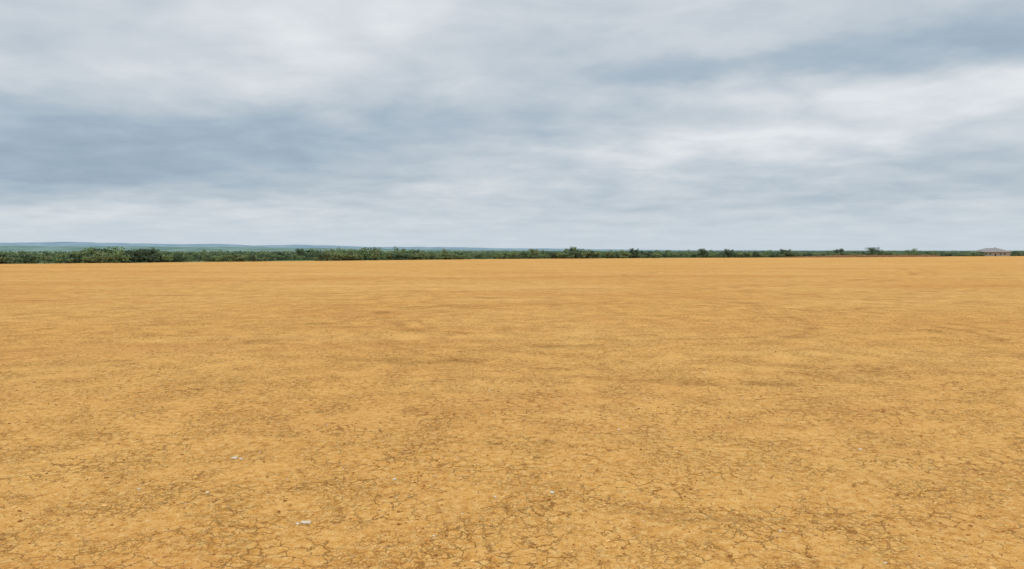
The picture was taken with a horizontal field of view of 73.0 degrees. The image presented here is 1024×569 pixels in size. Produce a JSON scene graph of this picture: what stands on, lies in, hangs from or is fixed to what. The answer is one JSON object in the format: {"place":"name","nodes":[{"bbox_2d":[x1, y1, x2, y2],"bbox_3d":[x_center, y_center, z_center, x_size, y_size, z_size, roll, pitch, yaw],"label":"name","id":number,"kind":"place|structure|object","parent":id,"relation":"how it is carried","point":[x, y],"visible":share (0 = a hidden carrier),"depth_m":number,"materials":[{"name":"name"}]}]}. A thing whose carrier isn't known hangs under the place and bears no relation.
{"place":"outdoors","nodes":[
{"label":"outdoors","id":0,"kind":"place"},
{"bbox_2d":[0,246,547,250],"bbox_3d":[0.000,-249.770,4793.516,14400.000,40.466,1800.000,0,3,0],"label":"hills","id":1,"kind":"structure","parent":0,"point":[43,248],"depth_m":4195.17,"materials":[{"name":"green plant"}]},
{"bbox_2d":[0,242,883,250],"bbox_3d":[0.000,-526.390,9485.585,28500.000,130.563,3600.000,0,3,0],"label":"hills","id":2,"kind":"structure","parent":0,"point":[160,245],"depth_m":8479.39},
{"bbox_2d":[0,251,1023,568],"bbox_3d":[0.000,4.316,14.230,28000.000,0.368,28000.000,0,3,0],"label":"ground","id":3,"kind":"structure","parent":0,"point":[684,295],"depth_m":21.32,"materials":[{"name":"orange soil"}]},
{"bbox_2d":[70,250,90,261],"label":"mesquite tree","id":4,"kind":"object","parent":3,"relation":"on","point":[77,253],"visible":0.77,"depth_m":273.89,"materials":[{"name":"green plant"}]},
{"bbox_2d":[125,250,141,262],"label":"mesquite tree","id":5,"kind":"object","parent":3,"relation":"on","point":[136,252],"visible":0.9,"depth_m":285.77,"materials":[{"name":"green plant"}]},
{"bbox_2d":[139,247,159,261],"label":"mesquite tree","id":6,"kind":"object","parent":3,"relation":"on","point":[145,252],"visible":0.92,"depth_m":289.92,"materials":[{"name":"green plant"}]},
{"bbox_2d":[368,249,379,259],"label":"mesquite tree","id":7,"kind":"object","parent":3,"relation":"on","point":[375,252],"visible":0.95,"depth_m":351.46,"materials":[{"name":"green plant"}]},
{"bbox_2d":[0,246,1023,263],"bbox_3d":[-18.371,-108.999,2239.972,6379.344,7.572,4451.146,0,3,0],"label":"distant trees","id":8,"kind":"object","parent":3,"relation":"on","point":[97,255],"visible":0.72,"depth_m":371.28,"materials":[{"name":"green plant"}]},
{"bbox_2d":[0,300,1023,568],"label":"soil clods","id":9,"kind":"object","parent":3,"relation":"on","point":[520,464],"visible":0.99,"depth_m":14.75,"materials":[{"name":"brown soil"}]},
{"bbox_2d":[31,309,1000,567],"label":"limestone pebbles","id":10,"kind":"object","parent":3,"relation":"on","point":[457,457],"visible":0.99,"depth_m":16.58,"materials":[{"name":"beige stone"}]},
{"bbox_2d":[529,249,539,258],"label":"mesquite tree","id":11,"kind":"object","parent":3,"relation":"on","point":[534,252],"visible":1,"depth_m":413.57,"materials":[{"name":"green plant"}]},
{"bbox_2d":[628,248,639,257],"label":"mesquite tree","id":12,"kind":"object","parent":3,"relation":"on","point":[632,251],"visible":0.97,"depth_m":444.38,"materials":[{"name":"green plant"}]},
{"bbox_2d":[698,248,707,255],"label":"mesquite tree","id":13,"kind":"object","parent":3,"relation":"on","point":[704,251],"visible":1,"depth_m":470.01,"materials":[{"name":"green plant"}]},
{"bbox_2d":[723,249,733,257],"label":"mesquite tree","id":14,"kind":"object","parent":3,"relation":"on","point":[727,252],"visible":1,"depth_m":478.89,"materials":[{"name":"green plant"}]},
{"bbox_2d":[780,249,790,253],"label":"mesquite tree","id":15,"kind":"object","parent":3,"relation":"on","point":[782,250],"visible":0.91,"depth_m":500.07,"materials":[{"name":"green plant"}]},
{"bbox_2d":[833,248,846,254],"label":"mesquite tree","id":16,"kind":"object","parent":3,"relation":"on","point":[837,251],"visible":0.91,"depth_m":522.06,"materials":[{"name":"green plant"}]},
{"bbox_2d":[770,255,943,257],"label":"dirt berm","id":17,"kind":"structure","parent":3,"relation":"on","point":[863,256],"depth_m":510.96,"materials":[{"name":"brown soil"}]},
{"bbox_2d":[865,247,880,254],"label":"mesquite tree","id":18,"kind":"object","parent":3,"relation":"on","point":[871,249],"visible":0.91,"depth_m":539.30,"materials":[{"name":"green plant"}]},
{"bbox_2d":[904,248,916,253],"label":"mesquite tree","id":19,"kind":"object","parent":3,"relation":"on","point":[912,251],"visible":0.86,"depth_m":559.68,"materials":[{"name":"green plant"}]},
{"bbox_2d":[984,252,1009,255],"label":"walls","id":20,"kind":"structure","parent":3,"relation":"on","point":[998,253],"depth_m":593.25,"materials":[{"name":"brick"}]},
{"bbox_2d":[972,248,1011,251],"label":"roof","id":21,"kind":"structure","parent":20,"relation":"on","point":[991,250],"depth_m":594.41,"materials":[{"name":"grey metal"}]},
{"bbox_2d":[0,0,1023,250],"label":"sky","id":22,"kind":"structure","parent":0,"point":[897,125],"materials":[{"name":"grey"}]}
]}

